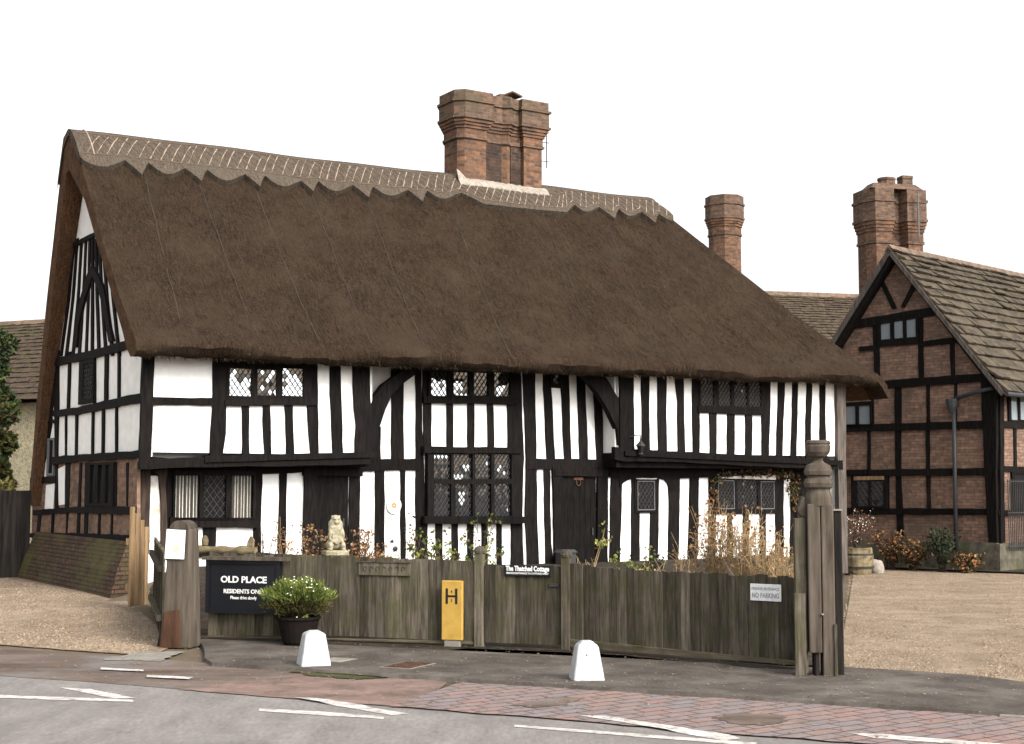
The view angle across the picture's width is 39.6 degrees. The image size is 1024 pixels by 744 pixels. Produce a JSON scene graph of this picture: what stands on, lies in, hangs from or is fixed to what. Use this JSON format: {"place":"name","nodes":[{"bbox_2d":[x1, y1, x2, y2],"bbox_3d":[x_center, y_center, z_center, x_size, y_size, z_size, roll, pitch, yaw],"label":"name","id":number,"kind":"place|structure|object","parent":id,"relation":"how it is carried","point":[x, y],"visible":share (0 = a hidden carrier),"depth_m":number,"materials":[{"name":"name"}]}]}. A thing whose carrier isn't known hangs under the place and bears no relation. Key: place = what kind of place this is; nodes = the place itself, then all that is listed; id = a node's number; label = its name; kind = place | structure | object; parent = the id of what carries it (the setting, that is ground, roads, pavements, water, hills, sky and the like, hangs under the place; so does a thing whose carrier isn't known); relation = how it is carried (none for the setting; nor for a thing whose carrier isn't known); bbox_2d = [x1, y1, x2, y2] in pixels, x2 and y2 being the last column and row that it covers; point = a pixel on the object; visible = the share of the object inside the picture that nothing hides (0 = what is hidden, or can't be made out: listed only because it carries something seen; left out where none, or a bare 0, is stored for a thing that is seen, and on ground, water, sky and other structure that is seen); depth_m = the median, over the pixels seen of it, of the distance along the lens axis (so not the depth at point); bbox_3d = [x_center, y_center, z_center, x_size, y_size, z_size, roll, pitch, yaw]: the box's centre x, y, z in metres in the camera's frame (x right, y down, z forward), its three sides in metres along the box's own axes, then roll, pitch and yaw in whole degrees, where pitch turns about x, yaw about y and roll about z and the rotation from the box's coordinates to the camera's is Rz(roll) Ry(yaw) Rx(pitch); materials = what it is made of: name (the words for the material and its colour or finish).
{"place":"outdoors","nodes":[
{"label":"outdoors","id":0,"kind":"place"},
{"bbox_2d":[0,648,300,688],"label":"earthy tarmac","id":1,"kind":"structure","parent":0,"point":[12,661],"depth_m":15.57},
{"bbox_2d":[101,667,143,670],"bbox_3d":[-4.277,3.251,15.548,0.626,0.001,0.154,-2,-5,19],"label":"road marking","id":2,"kind":"object","parent":1,"relation":"on","point":[102,668],"visible":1,"depth_m":15.54,"materials":[{"name":"paint"}]},
{"bbox_2d":[104,651,182,660],"bbox_3d":[-4.367,3.367,16.869,0.764,0.001,0.973,0,-5,0],"label":"concrete patch","id":3,"kind":"object","parent":1,"relation":"on","point":[149,656],"visible":1,"depth_m":16.81,"materials":[{"name":"grey concrete"}]},
{"bbox_2d":[146,675,191,678],"bbox_3d":[-3.616,3.201,14.936,0.605,0.001,0.167,-2,-5,19],"label":"road marking","id":4,"kind":"object","parent":1,"relation":"on","point":[163,676],"visible":1,"depth_m":14.96,"materials":[{"name":"paint"}]},
{"bbox_2d":[0,675,854,743],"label":"road","id":5,"kind":"structure","parent":0,"point":[153,715],"depth_m":12.04,"materials":[{"name":"grey asphalt"}]},
{"bbox_2d":[0,695,133,701],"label":"road marking","id":6,"kind":"object","parent":5,"relation":"on","point":[57,698],"visible":1,"depth_m":13.50,"materials":[{"name":"paint"}]},
{"bbox_2d":[61,687,132,698],"bbox_3d":[-4.050,3.130,13.886,0.178,0.001,1.196,5,-7,-44],"label":"road marking","id":7,"kind":"object","parent":5,"relation":"on","point":[104,694],"visible":1,"depth_m":13.83,"materials":[{"name":"paint"}]},
{"bbox_2d":[259,708,383,718],"bbox_3d":[-1.701,3.026,12.613,1.321,0.001,0.182,-2,-5,22],"label":"road marking","id":8,"kind":"object","parent":5,"relation":"on","point":[318,713],"visible":1,"depth_m":12.60,"materials":[{"name":"paint"}]},
{"bbox_2d":[296,697,408,714],"bbox_3d":[-1.500,3.054,13.035,1.463,0.014,0.172,-4,-6,43],"label":"road marking","id":9,"kind":"object","parent":5,"relation":"on","point":[351,705],"visible":1,"depth_m":13.00,"materials":[{"name":"paint"}]},
{"bbox_2d":[514,725,755,743],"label":"road marking","id":10,"kind":"object","parent":5,"relation":"on","point":[652,736],"visible":1,"depth_m":11.48,"materials":[{"name":"paint"}]},
{"bbox_2d":[581,715,738,739],"bbox_3d":[1.201,2.960,11.888,0.179,0.014,1.630,5,-6,-44],"label":"road marking","id":11,"kind":"object","parent":5,"relation":"on","point":[708,734],"visible":1,"depth_m":11.69,"materials":[{"name":"paint"}]},
{"bbox_2d":[0,575,869,743],"bbox_3d":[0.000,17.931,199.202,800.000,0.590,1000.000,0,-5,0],"label":"ground","id":12,"kind":"structure","parent":0,"point":[185,654],"depth_m":17.62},
{"bbox_2d":[0,475,18,490],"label":"cream hedge","id":13,"kind":"object","parent":12,"relation":"on","point":[6,484],"visible":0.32,"depth_m":30.75,"materials":[{"name":"yellow plant"}]},
{"bbox_2d":[0,390,23,485],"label":"olive bush","id":14,"kind":"object","parent":12,"relation":"on","point":[9,444],"visible":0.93,"depth_m":34.00,"materials":[{"name":"green plant"}]},
{"bbox_2d":[0,319,44,542],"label":"stone house","id":15,"kind":"structure","parent":12,"relation":"on","point":[22,380],"depth_m":42.02,"materials":[{"name":"stone"}]},
{"bbox_2d":[0,577,164,653],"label":"gravel drive","id":16,"kind":"structure","parent":12,"relation":"on","point":[42,613],"depth_m":20.84,"materials":[{"name":"beige gravel"}]},
{"bbox_2d":[0,327,21,414],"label":"evergreen tree","id":17,"kind":"object","parent":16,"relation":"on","point":[9,345],"visible":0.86,"depth_m":38.18,"materials":[{"name":"green plant"}]},
{"bbox_2d":[0,490,30,577],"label":"board fence","id":18,"kind":"object","parent":16,"relation":"on","point":[15,509],"visible":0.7,"depth_m":29.08,"materials":[{"name":"wood"}]},
{"bbox_2d":[148,537,164,632],"bbox_3d":[-5.069,3.021,20.274,0.105,1.225,3.654,1,-5,-16],"label":"board fence","id":19,"kind":"object","parent":16,"relation":"on","point":[156,597],"visible":0.83,"depth_m":19.61,"materials":[{"name":"brown wood"}]},
{"bbox_2d":[125,507,148,606],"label":"plank gate","id":20,"kind":"structure","parent":12,"relation":"on","point":[137,542],"depth_m":22.15,"materials":[{"name":"brown wood"}]},
{"bbox_2d":[157,520,200,648],"bbox_3d":[-4.226,2.672,17.977,0.515,1.590,0.340,-1,-5,14],"label":"gatepost","id":21,"kind":"object","parent":12,"relation":"on","point":[180,626],"visible":1,"depth_m":17.83,"materials":[{"name":"brown wood"}]},
{"bbox_2d":[165,529,185,558],"bbox_3d":[-4.229,2.160,17.853,0.278,0.375,0.016,-1,-5,14],"label":"paper notice","id":22,"kind":"object","parent":21,"relation":"attached to","point":[175,545],"visible":1,"depth_m":17.85,"materials":[{"name":"white paper"}]},
{"bbox_2d":[179,673,446,706],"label":"red tarmac","id":23,"kind":"structure","parent":12,"relation":"on","point":[308,686],"depth_m":14.14,"materials":[{"name":"red asphalt"}]},
{"bbox_2d":[290,671,386,678],"bbox_3d":[-1.888,3.213,15.078,1.232,0.001,0.406,-2,-5,19],"label":"moss patch","id":24,"kind":"object","parent":23,"relation":"on","point":[343,675],"visible":1,"depth_m":15.05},
{"bbox_2d":[17,89,887,597],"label":"thatched cottage","id":25,"kind":"structure","parent":12,"relation":"on","point":[241,347],"depth_m":28.11,"materials":[{"name":"plant"}]},
{"bbox_2d":[46,438,54,475],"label":"window","id":26,"kind":"structure","parent":25,"relation":"in","point":[50,468],"depth_m":28.84,"materials":[{"name":"grey glass"}]},
{"bbox_2d":[78,358,96,404],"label":"window","id":27,"kind":"structure","parent":25,"relation":"in","point":[84,389],"depth_m":26.86,"materials":[{"name":"black glass"}]},
{"bbox_2d":[86,462,115,506],"bbox_3d":[-7.446,2.042,25.816,0.090,0.791,1.633,3,-6,-32],"label":"window","id":28,"kind":"structure","parent":25,"relation":"in","point":[100,476],"depth_m":25.82,"materials":[{"name":"black wood"}]},
{"bbox_2d":[172,470,255,520],"bbox_3d":[-5.250,2.176,25.075,1.517,0.891,0.130,3,-6,-32],"label":"window","id":29,"kind":"structure","parent":25,"relation":"in","point":[217,496],"depth_m":25.06,"materials":[{"name":"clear glass"}]},
{"bbox_2d":[226,360,310,399],"bbox_3d":[-4.326,0.051,25.273,1.581,0.922,0.080,3,-6,-32],"label":"window","id":30,"kind":"structure","parent":25,"relation":"in","point":[245,380],"depth_m":25.23,"materials":[{"name":"clear glass"}]},
{"bbox_2d":[317,476,347,553],"bbox_3d":[-3.334,2.777,26.289,0.671,1.765,0.075,3,-6,-32],"label":"door","id":31,"kind":"structure","parent":25,"relation":"in","point":[332,491],"depth_m":26.31,"materials":[{"name":"wood"}]},
{"bbox_2d":[386,497,400,513],"bbox_3d":[-2.242,2.529,26.980,0.311,0.331,0.049,3,-6,-32],"label":"wall plaque","id":32,"kind":"object","parent":25,"relation":"attached to","point":[393,505],"depth_m":26.96,"materials":[{"name":"ceramic"}]},
{"bbox_2d":[427,368,514,404],"bbox_3d":[-0.803,0.173,28.099,1.989,0.898,0.110,3,-6,-32],"label":"window","id":33,"kind":"structure","parent":25,"relation":"in","point":[452,383],"depth_m":28.03,"materials":[{"name":"black glass"}]},
{"bbox_2d":[425,453,521,516],"bbox_3d":[-0.751,2.230,27.936,2.151,1.317,0.160,3,-6,-32],"label":"window","id":34,"kind":"structure","parent":25,"relation":"in","point":[463,482],"depth_m":27.88,"materials":[{"name":"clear glass"}]},
{"bbox_2d":[550,374,562,387],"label":"window","id":35,"kind":"structure","parent":25,"relation":"in","point":[556,381],"depth_m":29.19,"materials":[{"name":"glass"}]},
{"bbox_2d":[563,476,595,562],"bbox_3d":[1.378,3.147,29.272,0.859,2.031,0.075,3,-6,-32],"label":"door","id":36,"kind":"structure","parent":25,"relation":"in","point":[579,492],"depth_m":29.29,"materials":[{"name":"wood"}]},
{"bbox_2d":[629,435,644,453],"bbox_3d":[2.607,1.503,29.430,0.333,0.400,0.190,-2,-5,27],"label":"wall lantern","id":37,"kind":"object","parent":25,"relation":"attached to","point":[640,445],"depth_m":29.35,"materials":[{"name":"metal"}]},
{"bbox_2d":[634,479,657,512],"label":"window","id":38,"kind":"structure","parent":25,"relation":"in","point":[645,496],"depth_m":30.22,"materials":[{"name":"grey glass"}]},
{"bbox_2d":[699,379,763,408],"bbox_3d":[4.773,0.255,31.085,1.840,1.123,0.080,3,-6,-32],"label":"window","id":39,"kind":"structure","parent":25,"relation":"in","point":[733,391],"depth_m":31.04,"materials":[{"name":"black glass"}]},
{"bbox_2d":[715,478,776,513],"bbox_3d":[5.216,2.763,31.763,1.783,0.807,0.080,3,-6,-32],"label":"window","id":40,"kind":"structure","parent":25,"relation":"in","point":[760,490],"depth_m":31.77,"materials":[{"name":"grey glass"}]},
{"bbox_2d":[707,469,802,549],"bbox_3d":[5.445,3.174,31.787,2.832,2.311,0.365,3,-6,-32],"label":"climbing plant","id":41,"kind":"object","parent":25,"relation":"attached to","point":[788,474],"visible":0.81,"depth_m":31.96,"materials":[{"name":"brown plant"}]},
{"bbox_2d":[149,556,844,666],"bbox_3d":[-0.003,3.764,25.795,11.441,0.590,18.283,-1,-5,14],"label":"garden bed","id":42,"kind":"object","parent":12,"relation":"on","point":[204,615],"visible":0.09,"depth_m":18.42,"materials":[{"name":"soil"}]},
{"bbox_2d":[254,520,297,554],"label":"rose bush","id":43,"kind":"object","parent":42,"relation":"on","point":[277,544],"visible":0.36,"depth_m":20.20,"materials":[{"name":"brown plant"}]},
{"bbox_2d":[271,521,307,553],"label":"rose bush","id":44,"kind":"object","parent":42,"relation":"on","point":[286,544],"visible":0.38,"depth_m":20.40,"materials":[{"name":"brown plant"}]},
{"bbox_2d":[287,521,327,555],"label":"dried hydrangea","id":45,"kind":"object","parent":42,"relation":"on","point":[320,536],"visible":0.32,"depth_m":20.76,"materials":[{"name":"brown plant"}]},
{"bbox_2d":[322,515,348,556],"bbox_3d":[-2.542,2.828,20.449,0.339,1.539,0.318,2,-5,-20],"label":"lion statue","id":46,"kind":"object","parent":42,"relation":"on","point":[335,542],"visible":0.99,"depth_m":20.39,"materials":[{"name":"stone"}]},
{"bbox_2d":[344,528,378,557],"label":"dried hydrangea","id":47,"kind":"object","parent":42,"relation":"on","point":[368,532],"visible":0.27,"depth_m":20.79,"materials":[{"name":"brown plant"}]},
{"bbox_2d":[354,540,399,558],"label":"dried hydrangea","id":48,"kind":"object","parent":42,"relation":"on","point":[380,555],"visible":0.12,"depth_m":20.35,"materials":[{"name":"brown plant"}]},
{"bbox_2d":[404,513,441,559],"bbox_3d":[-1.285,2.768,20.498,0.588,1.467,0.778,-1,-5,8],"label":"rose bush","id":49,"kind":"object","parent":42,"relation":"on","point":[410,548],"visible":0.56,"depth_m":20.48,"materials":[{"name":"green plant"}]},
{"bbox_2d":[422,527,472,560],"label":"rose bush","id":50,"kind":"object","parent":42,"relation":"on","point":[451,552],"visible":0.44,"depth_m":20.66,"materials":[{"name":"green plant"}]},
{"bbox_2d":[459,512,507,600],"bbox_3d":[-0.386,2.776,21.022,0.873,1.422,0.710,3,-5,-29],"label":"rose bush","id":51,"kind":"object","parent":42,"relation":"on","point":[486,548],"visible":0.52,"depth_m":20.87,"materials":[{"name":"green plant"}]},
{"bbox_2d":[576,520,612,566],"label":"rose bush","id":52,"kind":"object","parent":42,"relation":"on","point":[600,543],"visible":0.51,"depth_m":19.51,"materials":[{"name":"green plant"}]},
{"bbox_2d":[606,548,638,569],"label":"shrub","id":53,"kind":"object","parent":42,"relation":"on","point":[615,563],"visible":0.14,"depth_m":19.06,"materials":[{"name":"green plant"}]},
{"bbox_2d":[632,546,660,571],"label":"shrub","id":54,"kind":"object","parent":42,"relation":"on","point":[647,566],"visible":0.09,"depth_m":19.05,"materials":[{"name":"green plant"}]},
{"bbox_2d":[642,553,668,570],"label":"shrub","id":55,"kind":"object","parent":42,"relation":"on","point":[654,563],"visible":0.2,"depth_m":19.16,"materials":[{"name":"green plant"}]},
{"bbox_2d":[639,556,702,572],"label":"dried plant","id":56,"kind":"object","parent":42,"relation":"on","point":[658,569],"visible":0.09,"depth_m":18.43,"materials":[{"name":"brown plant"}]},
{"bbox_2d":[666,533,706,572],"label":"dried plant","id":57,"kind":"object","parent":42,"relation":"on","point":[695,558],"visible":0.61,"depth_m":20.04,"materials":[{"name":"brown plant"}]},
{"bbox_2d":[688,498,754,573],"bbox_3d":[2.895,2.595,19.942,0.942,1.681,1.046,0,-5,2],"label":"dried plant","id":58,"kind":"object","parent":42,"relation":"on","point":[718,566],"visible":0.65,"depth_m":19.85,"materials":[{"name":"beige plant"}]},
{"bbox_2d":[711,503,785,575],"bbox_3d":[3.230,2.632,19.512,0.999,1.672,1.058,1,-5,-14],"label":"dried plant","id":59,"kind":"object","parent":42,"relation":"on","point":[740,554],"visible":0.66,"depth_m":19.39,"materials":[{"name":"beige plant"}]},
{"bbox_2d":[738,525,792,576],"bbox_3d":[3.416,2.764,18.784,0.860,1.498,0.923,1,-5,-15],"label":"dried plant","id":60,"kind":"object","parent":42,"relation":"on","point":[758,566],"visible":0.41,"depth_m":18.84,"materials":[{"name":"beige plant"}]},
{"bbox_2d":[750,540,791,576],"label":"shrub","id":61,"kind":"object","parent":42,"relation":"on","point":[773,560],"visible":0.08,"depth_m":19.40,"materials":[{"name":"brown plant"}]},
{"bbox_2d":[764,536,793,577],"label":"dried plant","id":62,"kind":"object","parent":42,"relation":"on","point":[784,573],"visible":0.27,"depth_m":18.04,"materials":[{"name":"beige plant"}]},
{"bbox_2d":[554,549,576,563],"bbox_3d":[1.084,3.759,28.689,0.400,0.360,0.300,3,-6,-32],"label":"dustbin","id":63,"kind":"object","parent":12,"relation":"on","point":[558,557],"visible":0.5,"depth_m":28.65,"materials":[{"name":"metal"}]},
{"bbox_2d":[704,175,927,340],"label":"tiled house","id":64,"kind":"structure","parent":12,"relation":"on","point":[887,211],"depth_m":48.83,"materials":[{"name":"brick"}]},
{"bbox_2d":[831,244,1023,572],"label":"brick house","id":65,"kind":"structure","parent":12,"relation":"on","point":[935,342],"depth_m":35.36,"materials":[{"name":"brick"}]},
{"bbox_2d":[846,401,871,427],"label":"window","id":66,"kind":"structure","parent":65,"relation":"in","point":[857,413],"depth_m":36.56,"materials":[{"name":"black glass"}]},
{"bbox_2d":[851,474,887,509],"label":"window","id":67,"kind":"structure","parent":65,"relation":"in","point":[870,489],"depth_m":36.21,"materials":[{"name":"black glass"}]},
{"bbox_2d":[877,313,918,346],"bbox_3d":[9.756,-1.051,35.916,0.090,0.757,1.167,4,-6,-44],"label":"window","id":68,"kind":"structure","parent":65,"relation":"in","point":[905,332],"depth_m":35.88,"materials":[{"name":"black glass"}]},
{"bbox_2d":[1007,396,1023,421],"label":"window","id":69,"kind":"structure","parent":65,"relation":"in","point":[1015,405],"depth_m":34.62,"materials":[{"name":"black glass"}]},
{"bbox_2d":[1010,472,1023,510],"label":"window","id":70,"kind":"structure","parent":65,"relation":"in","point":[1013,475],"depth_m":34.45,"materials":[{"name":"grey glass"}]},
{"bbox_2d":[843,568,1023,681],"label":"gravel yard","id":71,"kind":"structure","parent":12,"relation":"on","point":[963,631],"depth_m":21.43,"materials":[{"name":"beige gravel"}]},
{"bbox_2d":[845,547,873,574],"bbox_3d":[7.998,4.377,32.954,0.760,0.620,0.748,0,-5,0],"label":"barrel planter","id":72,"kind":"object","parent":71,"relation":"on","point":[860,560],"visible":0.73,"depth_m":32.64,"materials":[{"name":"wood"}]},
{"bbox_2d":[847,508,875,547],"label":"pink shrub","id":73,"kind":"object","parent":72,"relation":"on","point":[855,537],"visible":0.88,"depth_m":32.97,"materials":[{"name":"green plant"}]},
{"bbox_2d":[871,559,883,572],"bbox_3d":[8.557,4.600,33.337,0.329,0.426,0.291,0,-5,0],"label":"white rock","id":74,"kind":"object","parent":71,"relation":"on","point":[878,565],"visible":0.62,"depth_m":33.23,"materials":[{"name":"stone"}]},
{"bbox_2d":[922,526,961,571],"bbox_3d":[10.260,4.205,33.762,0.930,1.102,0.943,4,-6,-39],"label":"border shrub","id":75,"kind":"object","parent":71,"relation":"on","point":[943,543],"visible":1,"depth_m":33.69,"materials":[{"name":"green plant"}]},
{"bbox_2d":[884,566,1023,571],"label":"flower bed","id":76,"kind":"object","parent":71,"relation":"on","point":[1019,570],"visible":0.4,"depth_m":34.03,"materials":[{"name":"soil"}]},
{"bbox_2d":[868,529,910,569],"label":"border shrub","id":77,"kind":"object","parent":76,"relation":"on","point":[886,548],"visible":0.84,"depth_m":34.66,"materials":[{"name":"brown plant"}]},
{"bbox_2d":[890,535,932,570],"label":"border shrub","id":78,"kind":"object","parent":76,"relation":"on","point":[907,554],"visible":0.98,"depth_m":34.24,"materials":[{"name":"brown plant"}]},
{"bbox_2d":[945,549,987,572],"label":"border shrub","id":79,"kind":"object","parent":71,"relation":"on","point":[967,563],"visible":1,"depth_m":33.31,"materials":[{"name":"orange plant"}]},
{"bbox_2d":[999,714,1023,717],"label":"kerb","id":80,"kind":"structure","parent":12,"relation":"on","point":[1011,716],"depth_m":12.33,"materials":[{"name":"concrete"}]},
{"bbox_2d":[0,0,1023,321],"label":"sky","id":81,"kind":"structure","parent":0,"point":[791,108],"materials":[{"name":"white"}]},
{"bbox_2d":[199,638,1023,715],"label":"pavement","id":82,"kind":"structure","parent":0,"point":[1004,696],"depth_m":14.78,"materials":[{"name":"red brick"}]},
{"bbox_2d":[257,574,338,645],"bbox_3d":[-2.670,2.974,17.849,0.986,0.877,0.909,2,-5,-19],"label":"potted shrub","id":83,"kind":"object","parent":82,"relation":"on","point":[300,598],"visible":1,"depth_m":17.65,"materials":[{"name":"green plant"}]},
{"bbox_2d":[296,630,330,666],"bbox_3d":[-2.201,3.066,15.798,0.333,0.390,0.333,2,-5,-18],"label":"white block","id":84,"kind":"object","parent":82,"relation":"on","point":[313,650],"depth_m":15.67,"materials":[{"name":"paint"}]},
{"bbox_2d":[330,657,354,661],"bbox_3d":[-1.993,3.285,16.204,0.320,0.027,0.360,-2,-5,27],"label":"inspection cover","id":85,"kind":"object","parent":82,"relation":"on","point":[333,659],"visible":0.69,"depth_m":16.18,"materials":[{"name":"concrete"}]},
{"bbox_2d":[381,661,435,668],"bbox_3d":[-1.149,3.246,15.716,0.400,0.027,0.560,-2,-5,27],"label":"inspection cover","id":86,"kind":"object","parent":82,"relation":"on","point":[406,665],"visible":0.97,"depth_m":15.64,"materials":[{"name":"metal"}]},
{"bbox_2d":[328,642,794,668],"bbox_3d":[-0.318,3.365,17.296,7.839,0.001,0.916,-2,-5,24],"label":"soil strip","id":87,"kind":"object","parent":82,"relation":"on","point":[744,664],"visible":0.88,"depth_m":16.60,"materials":[{"name":"brown soil"}]},
{"bbox_2d":[207,551,473,643],"bbox_3d":[-2.191,2.871,18.185,3.738,1.131,0.120,-1,-5,17],"label":"board fence","id":88,"kind":"object","parent":87,"relation":"on","point":[408,609],"visible":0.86,"depth_m":18.00,"materials":[{"name":"brown wood"}]},
{"bbox_2d":[199,535,257,554],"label":"weathered beam","id":89,"kind":"structure","parent":88,"relation":"on","point":[249,548],"depth_m":18.67,"materials":[{"name":"beige wood"}]},
{"bbox_2d":[202,556,289,614],"bbox_3d":[-3.456,2.764,18.439,1.225,0.732,0.100,-1,-5,17],"label":"name board","id":90,"kind":"object","parent":88,"relation":"attached to","point":[234,584],"visible":0.96,"depth_m":18.47,"materials":[{"name":"black wood"}]},
{"bbox_2d":[357,561,410,575],"bbox_3d":[-1.616,2.485,17.976,0.722,0.178,0.042,-1,-5,17],"label":"name plank","id":91,"kind":"object","parent":88,"relation":"attached to","point":[380,568],"visible":1,"depth_m":17.97,"materials":[{"name":"brown wood"}]},
{"bbox_2d":[441,580,463,646],"bbox_3d":[-0.737,3.009,17.584,0.273,0.854,0.064,-1,-5,17],"label":"hydrant marker","id":92,"kind":"object","parent":87,"relation":"on","point":[452,614],"visible":0.93,"depth_m":17.56,"materials":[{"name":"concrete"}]},
{"bbox_2d":[474,546,485,646],"bbox_3d":[-0.400,2.797,17.611,0.160,1.280,0.152,-2,-5,18],"label":"fence post","id":93,"kind":"object","parent":87,"relation":"on","point":[479,595],"visible":0.83,"depth_m":17.56,"materials":[{"name":"brown wood"}]},
{"bbox_2d":[560,550,572,649],"bbox_3d":[0.660,2.783,17.251,0.160,1.250,0.152,-2,-5,18],"label":"fence post","id":94,"kind":"object","parent":87,"relation":"on","point":[566,558],"visible":0.83,"depth_m":17.20,"materials":[{"name":"brown wood"}]},
{"bbox_2d":[485,564,560,644],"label":"board gate","id":95,"kind":"structure","parent":94,"relation":"attached to","point":[522,609],"depth_m":17.41,"materials":[{"name":"wood"}]},
{"bbox_2d":[504,565,550,576],"bbox_3d":[0.190,2.431,17.407,0.602,0.134,0.024,-2,-5,18],"label":"name board","id":96,"kind":"object","parent":95,"relation":"attached to","point":[529,570],"visible":1,"depth_m":17.40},
{"bbox_2d":[570,563,794,664],"bbox_3d":[1.901,2.745,16.371,3.078,1.013,0.120,-3,-6,36],"label":"board fence","id":97,"kind":"object","parent":87,"relation":"on","point":[718,615],"visible":0.92,"depth_m":16.29,"materials":[{"name":"brown wood"}]},
{"bbox_2d":[750,583,780,601],"bbox_3d":[2.794,2.430,15.670,0.372,0.185,0.016,-3,-6,36],"label":"notice","id":98,"kind":"object","parent":97,"relation":"attached to","point":[765,592],"visible":1,"depth_m":15.66,"materials":[{"name":"white plastic"}]},
{"bbox_2d":[569,640,604,680],"bbox_3d":[0.766,2.963,14.618,0.323,0.405,0.323,1,-5,-7],"label":"white block","id":99,"kind":"object","parent":82,"relation":"on","point":[586,663],"depth_m":14.49,"materials":[{"name":"paint"}]},
{"bbox_2d":[793,440,843,676],"bbox_3d":[3.228,1.974,15.030,0.522,2.503,0.318,0,-5,5],"label":"carved gatepost","id":100,"kind":"object","parent":82,"relation":"on","point":[818,582],"visible":0.95,"depth_m":14.93,"materials":[{"name":"brown wood"}]},
{"bbox_2d":[392,682,1023,743],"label":"block paving","id":101,"kind":"structure","parent":0,"point":[677,711],"depth_m":12.49,"materials":[{"name":"red brick"}]},
{"bbox_2d":[512,696,584,707],"bbox_3d":[0.361,3.058,13.180,0.417,0.001,0.802,-3,-6,36],"label":"soil patch","id":102,"kind":"object","parent":101,"relation":"on","point":[549,702],"visible":1,"depth_m":13.15,"materials":[{"name":"brown soil"}]},
{"bbox_2d":[712,712,788,724],"bbox_3d":[2.072,2.981,12.228,0.660,0.001,0.650,5,-6,-44],"label":"soil streak","id":103,"kind":"object","parent":101,"relation":"on","point":[744,718],"visible":1,"depth_m":12.24,"materials":[{"name":"beige soil"}]},
{"bbox_2d":[853,733,1000,743],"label":"road marking","id":104,"kind":"object","parent":101,"relation":"on","point":[911,738],"visible":1,"depth_m":11.22,"materials":[{"name":"paint"}]}
]}

